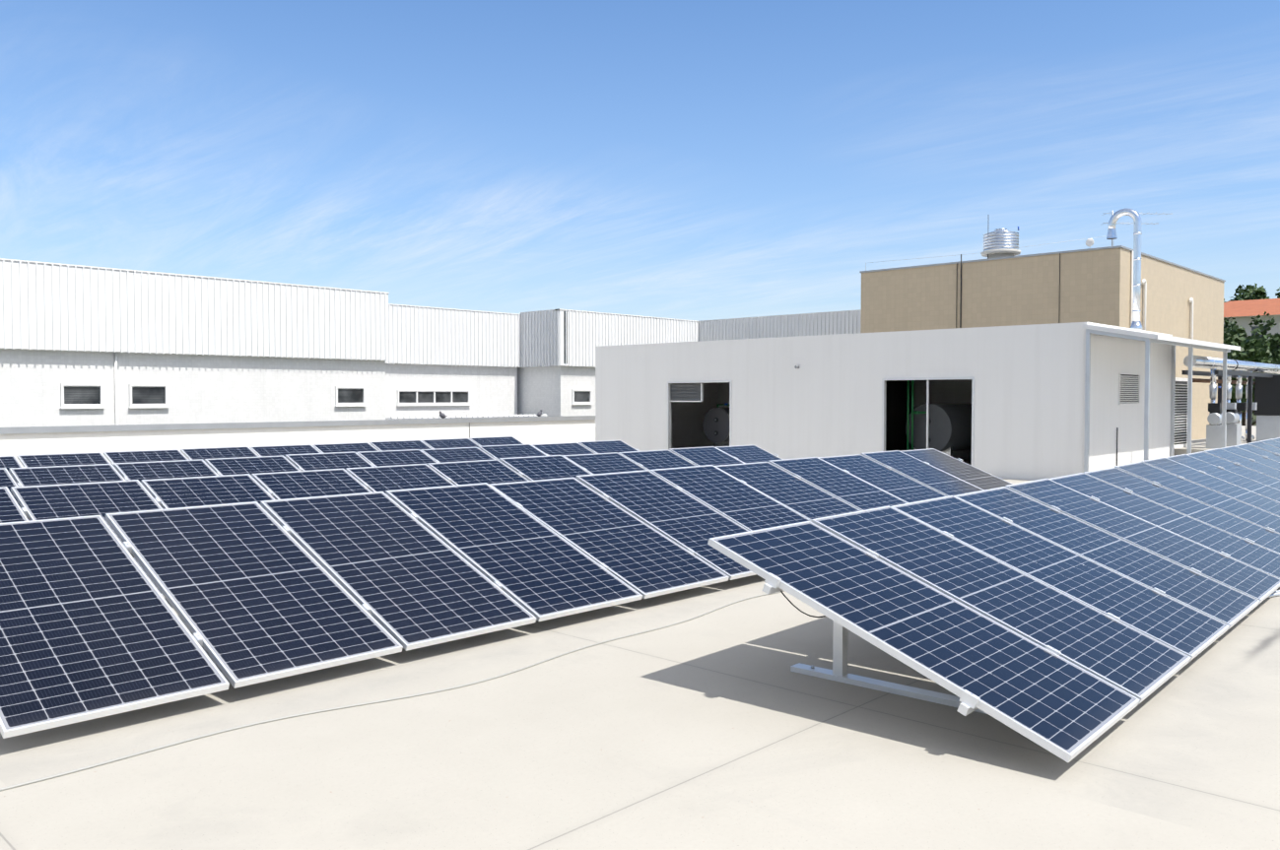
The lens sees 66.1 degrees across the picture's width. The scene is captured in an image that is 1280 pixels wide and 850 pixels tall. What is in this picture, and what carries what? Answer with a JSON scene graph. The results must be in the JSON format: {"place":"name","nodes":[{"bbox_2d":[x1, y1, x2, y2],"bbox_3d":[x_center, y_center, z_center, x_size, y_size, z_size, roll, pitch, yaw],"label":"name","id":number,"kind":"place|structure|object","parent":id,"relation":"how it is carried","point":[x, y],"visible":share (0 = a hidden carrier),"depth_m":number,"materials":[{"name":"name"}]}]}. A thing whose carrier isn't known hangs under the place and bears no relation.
{"place":"outdoors","nodes":[
{"label":"outdoors","id":0,"kind":"place"},
{"bbox_2d":[0,0,1279,321],"label":"sky","id":1,"kind":"structure","parent":0,"point":[688,160],"materials":[{"name":"blue"}]},
{"bbox_2d":[980,226,1020,259],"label":"roof vent","id":2,"kind":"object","parent":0,"point":[998,240],"depth_m":41.61,"materials":[{"name":"metal"}]},
{"bbox_2d":[1241,412,1256,425],"bbox_3d":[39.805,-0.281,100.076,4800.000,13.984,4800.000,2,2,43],"label":"ground","id":3,"kind":"structure","parent":0,"point":[1253,420],"depth_m":82.84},
{"bbox_2d":[0,258,861,427],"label":"clad building","id":4,"kind":"structure","parent":3,"relation":"on","point":[81,345],"depth_m":33.85,"materials":[{"name":"white metal"},{"name":"white plaster"}]},
{"bbox_2d":[0,425,1279,849],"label":"rooftop floor","id":5,"kind":"structure","parent":3,"relation":"on","point":[723,729],"depth_m":4.33,"materials":[{"name":"concrete"}]},
{"bbox_2d":[0,415,595,468],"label":"parapet wall","id":6,"kind":"structure","parent":5,"relation":"on","point":[23,440],"depth_m":25.39,"materials":[{"name":"white paint"}]},
{"bbox_2d":[439,411,447,418],"bbox_3d":[-5.872,-0.294,29.299,0.143,0.236,0.404,1,2,23],"label":"pigeon","id":7,"kind":"object","parent":6,"relation":"on","point":[442,416],"visible":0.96,"depth_m":29.20,"materials":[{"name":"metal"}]},
{"bbox_2d":[17,448,640,486],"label":"clamps","id":8,"kind":"object","parent":5,"relation":"on","point":[126,479],"visible":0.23,"depth_m":12.37,"materials":[{"name":"metal"}]},
{"bbox_2d":[0,468,30,521],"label":"solar panel","id":9,"kind":"object","parent":8,"relation":"on","point":[7,480],"visible":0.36,"depth_m":10.18,"materials":[{"name":"glass"}]},
{"bbox_2d":[8,464,125,486],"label":"solar panel","id":10,"kind":"object","parent":8,"relation":"on","point":[53,475],"visible":0.29,"depth_m":10.65,"materials":[{"name":"glass"}]},
{"bbox_2d":[113,459,218,482],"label":"solar panel","id":11,"kind":"object","parent":8,"relation":"on","point":[141,471],"visible":0.35,"depth_m":11.39,"materials":[{"name":"glass"}]},
{"bbox_2d":[204,455,300,475],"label":"solar panel","id":12,"kind":"object","parent":8,"relation":"on","point":[248,465],"visible":0.31,"depth_m":12.13,"materials":[{"name":"glass"}]},
{"bbox_2d":[285,452,373,471],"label":"solar panel","id":13,"kind":"object","parent":8,"relation":"on","point":[324,461],"visible":0.35,"depth_m":12.87,"materials":[{"name":"glass"}]},
{"bbox_2d":[356,449,437,467],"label":"solar panel","id":14,"kind":"object","parent":8,"relation":"on","point":[396,457],"visible":0.33,"depth_m":13.63,"materials":[{"name":"glass"}]},
{"bbox_2d":[420,447,495,463],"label":"solar panel","id":15,"kind":"object","parent":8,"relation":"on","point":[445,455],"visible":0.25,"depth_m":14.38,"materials":[{"name":"glass"}]},
{"bbox_2d":[478,444,547,460],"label":"solar panel","id":16,"kind":"object","parent":8,"relation":"on","point":[512,451],"visible":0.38,"depth_m":15.12,"materials":[{"name":"glass"}]},
{"bbox_2d":[531,442,595,455],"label":"solar panel","id":17,"kind":"object","parent":8,"relation":"on","point":[571,448],"visible":0.25,"depth_m":15.90,"materials":[{"name":"glass"}]},
{"bbox_2d":[578,440,638,453],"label":"solar panel","id":18,"kind":"object","parent":8,"relation":"on","point":[607,446],"visible":0.27,"depth_m":16.61,"materials":[{"name":"glass"}]},
{"bbox_2d":[21,454,778,602],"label":"clamps","id":19,"kind":"object","parent":5,"relation":"on","point":[158,500],"visible":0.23,"depth_m":9.41,"materials":[{"name":"metal"}]},
{"bbox_2d":[0,486,28,523],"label":"solar panel","id":20,"kind":"object","parent":19,"relation":"on","point":[11,510],"visible":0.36,"depth_m":7.87,"materials":[{"name":"glass"}]},
{"bbox_2d":[10,479,165,599],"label":"solar panel","id":21,"kind":"object","parent":19,"relation":"on","point":[64,501],"visible":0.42,"depth_m":8.33,"materials":[{"name":"glass"}]},
{"bbox_2d":[140,473,274,509],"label":"solar panel","id":22,"kind":"object","parent":19,"relation":"on","point":[176,493],"visible":0.31,"depth_m":9.10,"materials":[{"name":"glass"}]},
{"bbox_2d":[251,469,372,499],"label":"solar panel","id":23,"kind":"object","parent":19,"relation":"on","point":[303,484],"visible":0.35,"depth_m":9.85,"materials":[{"name":"glass"}]},
{"bbox_2d":[345,464,455,493],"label":"solar panel","id":24,"kind":"object","parent":19,"relation":"on","point":[383,479],"visible":0.23,"depth_m":10.60,"materials":[{"name":"glass"}]},
{"bbox_2d":[427,459,528,485],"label":"solar panel","id":25,"kind":"object","parent":19,"relation":"on","point":[491,472],"visible":0.25,"depth_m":11.35,"materials":[{"name":"glass"}]},
{"bbox_2d":[499,455,591,480],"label":"solar panel","id":26,"kind":"object","parent":19,"relation":"on","point":[537,468],"visible":0.38,"depth_m":12.06,"materials":[{"name":"glass"}]},
{"bbox_2d":[562,452,646,474],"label":"solar panel","id":27,"kind":"object","parent":19,"relation":"on","point":[603,463],"visible":0.21,"depth_m":12.85,"materials":[{"name":"glass"}]},
{"bbox_2d":[618,449,695,471],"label":"solar panel","id":28,"kind":"object","parent":19,"relation":"on","point":[648,460],"visible":0.27,"depth_m":13.60,"materials":[{"name":"glass"}]},
{"bbox_2d":[669,446,744,466],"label":"solar panel","id":29,"kind":"object","parent":19,"relation":"on","point":[707,455],"visible":0.29,"depth_m":14.33,"materials":[{"name":"glass"}]},
{"bbox_2d":[715,444,783,463],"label":"solar panel","id":30,"kind":"object","parent":19,"relation":"on","point":[752,453],"visible":0.25,"depth_m":15.09,"materials":[{"name":"glass"}]},
{"bbox_2d":[123,458,962,708],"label":"clamps","id":31,"kind":"object","parent":5,"relation":"on","point":[198,638],"visible":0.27,"depth_m":6.78,"materials":[{"name":"metal"}]},
{"bbox_2d":[0,515,229,739],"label":"solar panel","id":32,"kind":"object","parent":31,"relation":"on","point":[93,626],"visible":1,"depth_m":5.15,"materials":[{"name":"glass"}]},
{"bbox_2d":[105,501,403,688],"bbox_3d":[-2.424,0.954,6.065,1.000,0.035,2.000,-2,24,-47],"label":"solar panel","id":33,"kind":"object","parent":31,"relation":"on","point":[254,592],"visible":1,"depth_m":5.93,"materials":[{"name":"glass"}]},
{"bbox_2d":[260,491,536,651],"bbox_3d":[-1.715,0.932,6.812,1.000,0.037,2.000,-2,24,-47],"label":"solar panel","id":34,"kind":"object","parent":31,"relation":"on","point":[408,579],"visible":1,"depth_m":6.69,"materials":[{"name":"glass"}]},
{"bbox_2d":[385,482,642,621],"bbox_3d":[-1.006,0.910,7.560,1.000,0.037,2.000,-2,24,-47],"label":"solar panel","id":35,"kind":"object","parent":31,"relation":"on","point":[537,570],"visible":0.96,"depth_m":7.45,"materials":[{"name":"glass"}]},
{"bbox_2d":[489,477,729,599],"bbox_3d":[-0.300,0.896,8.309,1.000,0.036,2.000,-2,23,-47],"label":"solar panel","id":36,"kind":"object","parent":31,"relation":"on","point":[641,558],"visible":0.9,"depth_m":8.20,"materials":[{"name":"glass"}]},
{"bbox_2d":[575,470,755,580],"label":"solar panel","id":37,"kind":"object","parent":31,"relation":"on","point":[674,513],"visible":0.79,"depth_m":9.11,"materials":[{"name":"glass"}]},
{"bbox_2d":[650,465,810,531],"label":"solar panel","id":38,"kind":"object","parent":31,"relation":"on","point":[736,501],"visible":0.56,"depth_m":9.95,"materials":[{"name":"glass"}]},
{"bbox_2d":[714,462,860,521],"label":"solar panel","id":39,"kind":"object","parent":31,"relation":"on","point":[806,500],"visible":0.48,"depth_m":10.73,"materials":[{"name":"glass"}]},
{"bbox_2d":[768,457,907,510],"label":"solar panel","id":40,"kind":"object","parent":31,"relation":"on","point":[842,485],"visible":0.54,"depth_m":11.46,"materials":[{"name":"glass"}]},
{"bbox_2d":[818,454,946,503],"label":"solar panel","id":41,"kind":"object","parent":31,"relation":"on","point":[888,480],"visible":0.46,"depth_m":12.23,"materials":[{"name":"glass"}]},
{"bbox_2d":[860,450,983,496],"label":"solar panel","id":42,"kind":"object","parent":31,"relation":"on","point":[924,474],"visible":0.65,"depth_m":12.96,"materials":[{"name":"glass"}]},
{"bbox_2d":[901,448,1012,490],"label":"solar panel","id":43,"kind":"object","parent":31,"relation":"on","point":[964,471],"visible":0.5,"depth_m":13.74,"materials":[{"name":"glass"}]},
{"bbox_2d":[0,422,1279,791],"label":"deck cables","id":44,"kind":"object","parent":5,"relation":"on","point":[1275,592],"visible":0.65,"depth_m":5.06,"materials":[{"name":"grey plastic"}]},
{"bbox_2d":[595,322,1172,480],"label":"building","id":45,"kind":"structure","parent":5,"relation":"on","point":[1020,389],"depth_m":21.23,"materials":[{"name":"white paint"}]},
{"bbox_2d":[702,380,971,463],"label":"boiler tanks","id":46,"kind":"object","parent":45,"relation":"on","point":[949,429],"visible":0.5,"depth_m":21.40,"materials":[{"name":"grey metal"}]},
{"bbox_2d":[1106,208,1143,330],"bbox_3d":[10.610,-3.354,21.494,0.796,2.756,0.320,2,2,43],"label":"vent pipe","id":47,"kind":"object","parent":45,"relation":"on","point":[1137,234],"visible":0.98,"depth_m":21.29,"materials":[{"name":"silver metal"}]},
{"bbox_2d":[762,452,1279,716],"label":"panel rack","id":48,"kind":"object","parent":5,"relation":"on","point":[966,703],"visible":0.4,"depth_m":5.42,"materials":[{"name":"metal"}]},
{"bbox_2d":[707,521,1140,762],"bbox_3d":[1.396,0.987,5.019,2.000,0.036,1.000,28,19,37],"label":"solar panel","id":49,"kind":"object","parent":48,"relation":"on","point":[1060,707],"visible":1,"depth_m":4.86,"materials":[{"name":"glass"}]},
{"bbox_2d":[810,505,1191,704],"bbox_3d":[2.079,0.961,5.790,2.000,0.038,1.000,29,20,37],"label":"solar panel","id":50,"kind":"object","parent":48,"relation":"on","point":[1135,663],"visible":0.9,"depth_m":5.67,"materials":[{"name":"glass"}]},
{"bbox_2d":[891,495,1229,662],"bbox_3d":[2.760,0.942,6.563,2.000,0.037,1.000,28,19,37],"label":"solar panel","id":51,"kind":"object","parent":48,"relation":"on","point":[1185,630],"visible":0.83,"depth_m":6.46,"materials":[{"name":"glass"}]},
{"bbox_2d":[953,486,1260,629],"bbox_3d":[3.441,0.922,7.335,2.000,0.037,1.000,28,19,37],"label":"solar panel","id":52,"kind":"object","parent":48,"relation":"on","point":[1218,601],"visible":0.83,"depth_m":7.24,"materials":[{"name":"glass"}]},
{"bbox_2d":[1005,478,1279,604],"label":"solar panel","id":53,"kind":"object","parent":48,"relation":"on","point":[1242,577],"visible":0.83,"depth_m":8.02,"materials":[{"name":"glass"}]},
{"bbox_2d":[1048,472,1279,578],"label":"solar panel","id":54,"kind":"object","parent":48,"relation":"on","point":[1254,556],"visible":0.73,"depth_m":8.85,"materials":[{"name":"glass"}]},
{"bbox_2d":[1083,467,1279,553],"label":"solar panel","id":55,"kind":"object","parent":48,"relation":"on","point":[1260,536],"visible":0.81,"depth_m":9.69,"materials":[{"name":"glass"}]},
{"bbox_2d":[1114,462,1279,534],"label":"solar panel","id":56,"kind":"object","parent":48,"relation":"on","point":[1213,499],"visible":0.83,"depth_m":10.51,"materials":[{"name":"glass"}]},
{"bbox_2d":[1141,457,1279,516],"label":"solar panel","id":57,"kind":"object","parent":48,"relation":"on","point":[1245,496],"visible":0.83,"depth_m":11.34,"materials":[{"name":"glass"}]},
{"bbox_2d":[1164,454,1279,502],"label":"solar panel","id":58,"kind":"object","parent":48,"relation":"on","point":[1265,491],"visible":0.77,"depth_m":12.18,"materials":[{"name":"glass"}]},
{"bbox_2d":[1186,451,1279,490],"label":"solar panel","id":59,"kind":"object","parent":48,"relation":"on","point":[1258,477],"visible":0.65,"depth_m":13.02,"materials":[{"name":"glass"}]},
{"bbox_2d":[1204,448,1279,479],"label":"solar panel","id":60,"kind":"object","parent":48,"relation":"on","point":[1247,463],"visible":0.79,"depth_m":13.81,"materials":[{"name":"glass"}]},
{"bbox_2d":[1220,446,1279,470],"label":"solar panel","id":61,"kind":"object","parent":48,"relation":"on","point":[1255,457],"visible":0.58,"depth_m":14.67,"materials":[{"name":"glass"}]},
{"bbox_2d":[1234,443,1279,462],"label":"solar panel","id":62,"kind":"object","parent":48,"relation":"on","point":[1260,451],"visible":0.71,"depth_m":15.47,"materials":[{"name":"glass"}]},
{"bbox_2d":[1247,441,1279,454],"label":"solar panel","id":63,"kind":"object","parent":48,"relation":"on","point":[1267,447],"visible":0.79,"depth_m":16.25,"materials":[{"name":"glass"}]},
{"bbox_2d":[1259,439,1279,448],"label":"solar panel","id":64,"kind":"object","parent":48,"relation":"on","point":[1272,442],"visible":0.75,"depth_m":17.05,"materials":[{"name":"glass"}]},
{"bbox_2d":[859,245,1225,440],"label":"building","id":65,"kind":"structure","parent":5,"relation":"on","point":[1092,285],"depth_m":33.26,"materials":[{"name":"paint"}]},
{"bbox_2d":[865,209,1163,270],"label":"roof aerials","id":66,"kind":"object","parent":65,"relation":"on","point":[1089,241],"visible":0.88,"depth_m":30.93,"materials":[{"name":"metal"}]},
{"bbox_2d":[1082,324,1240,472],"bbox_3d":[10.538,-0.408,19.657,1.284,2.973,5.880,2,2,43],"label":"canopy","id":67,"kind":"object","parent":5,"relation":"on","point":[1174,342],"visible":0.98,"depth_m":17.99,"materials":[{"name":"metal"}]},
{"bbox_2d":[1174,355,1279,456],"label":"plant pipework","id":68,"kind":"object","parent":5,"relation":"on","point":[1265,406],"visible":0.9,"depth_m":23.35,"materials":[{"name":"silver metal"}]},
{"bbox_2d":[1223,289,1253,302],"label":"hill tree","id":69,"kind":"object","parent":3,"relation":"on","point":[1243,297],"visible":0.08,"depth_m":147.20,"materials":[{"name":"green plant"}]},
{"bbox_2d":[1223,284,1267,302],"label":"hill tree","id":70,"kind":"object","parent":3,"relation":"on","point":[1240,287],"depth_m":157.08,"materials":[{"name":"green plant"}]},
{"bbox_2d":[1223,334,1274,363],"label":"tree","id":71,"kind":"object","parent":3,"relation":"on","point":[1236,340],"visible":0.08,"depth_m":78.67,"materials":[{"name":"green plant"}]},
{"bbox_2d":[1233,282,1266,300],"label":"hill tree","id":72,"kind":"object","parent":3,"relation":"on","point":[1259,293],"visible":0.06,"depth_m":136.86,"materials":[{"name":"green plant"}]},
{"bbox_2d":[1221,357,1279,425],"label":"tree","id":73,"kind":"object","parent":3,"relation":"on","point":[1234,399],"visible":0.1,"depth_m":64.80,"materials":[{"name":"green plant"}]},
{"bbox_2d":[1222,311,1279,347],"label":"tree","id":74,"kind":"object","parent":3,"relation":"on","point":[1234,329],"visible":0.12,"depth_m":86.51,"materials":[{"name":"green plant"}]},
{"bbox_2d":[1226,335,1277,393],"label":"tree","id":75,"kind":"object","parent":3,"relation":"on","point":[1253,353],"visible":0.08,"depth_m":70.49,"materials":[{"name":"green plant"}]},
{"bbox_2d":[1241,340,1279,362],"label":"tree","id":76,"kind":"object","parent":3,"relation":"on","point":[1275,356],"depth_m":73.36,"materials":[{"name":"green plant"}]},
{"bbox_2d":[1242,333,1279,361],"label":"tree","id":77,"kind":"object","parent":3,"relation":"on","point":[1274,339],"visible":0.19,"depth_m":78.01,"materials":[{"name":"green plant"}]},
{"bbox_2d":[1248,287,1279,299],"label":"hill tree","id":78,"kind":"object","parent":3,"relation":"on","point":[1277,294],"visible":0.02,"depth_m":152.46,"materials":[{"name":"green plant"}]},
{"bbox_2d":[1223,298,1279,346],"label":"hillside house","id":79,"kind":"structure","parent":0,"point":[1243,312],"depth_m":108.40,"materials":[{"name":"paint"}]},
{"bbox_3d":[-6.077,0.849,13.693,1.474,0.700,12.430,2,2,43],"label":"panel rack","id":80,"kind":"object","parent":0,"visible":0},
{"bbox_2d":[0,456,22,484],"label":"solar panel","id":81,"kind":"object","parent":80,"relation":"on","point":[7,462],"visible":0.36,"depth_m":12.53,"materials":[{"name":"glass"}]},
{"bbox_2d":[16,452,110,468],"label":"solar panel","id":82,"kind":"object","parent":80,"relation":"on","point":[61,459],"visible":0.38,"depth_m":12.99,"materials":[{"name":"glass"}]},
{"bbox_2d":[103,449,188,477],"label":"solar panel","id":83,"kind":"object","parent":80,"relation":"on","point":[143,456],"visible":0.31,"depth_m":13.73,"materials":[{"name":"glass"}]},
{"bbox_2d":[180,446,259,461],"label":"solar panel","id":84,"kind":"object","parent":80,"relation":"on","point":[215,452],"visible":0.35,"depth_m":14.47,"materials":[{"name":"glass"}]},
{"bbox_2d":[249,444,320,457],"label":"solar panel","id":85,"kind":"object","parent":80,"relation":"on","point":[278,450],"visible":0.25,"depth_m":15.23,"materials":[{"name":"glass"}]},
{"bbox_2d":[312,442,378,453],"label":"solar panel","id":86,"kind":"object","parent":80,"relation":"on","point":[345,447],"visible":0.29,"depth_m":15.99,"materials":[{"name":"glass"}]},
{"bbox_2d":[369,440,432,451],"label":"solar panel","id":87,"kind":"object","parent":80,"relation":"on","point":[398,445],"visible":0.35,"depth_m":16.72,"materials":[{"name":"glass"}]},
{"bbox_2d":[421,438,478,449],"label":"solar panel","id":88,"kind":"object","parent":80,"relation":"on","point":[449,443],"visible":0.29,"depth_m":17.47,"materials":[{"name":"glass"}]},
{"bbox_2d":[469,436,524,446],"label":"solar panel","id":89,"kind":"object","parent":80,"relation":"on","point":[495,440],"visible":0.27,"depth_m":18.21,"materials":[{"name":"glass"}]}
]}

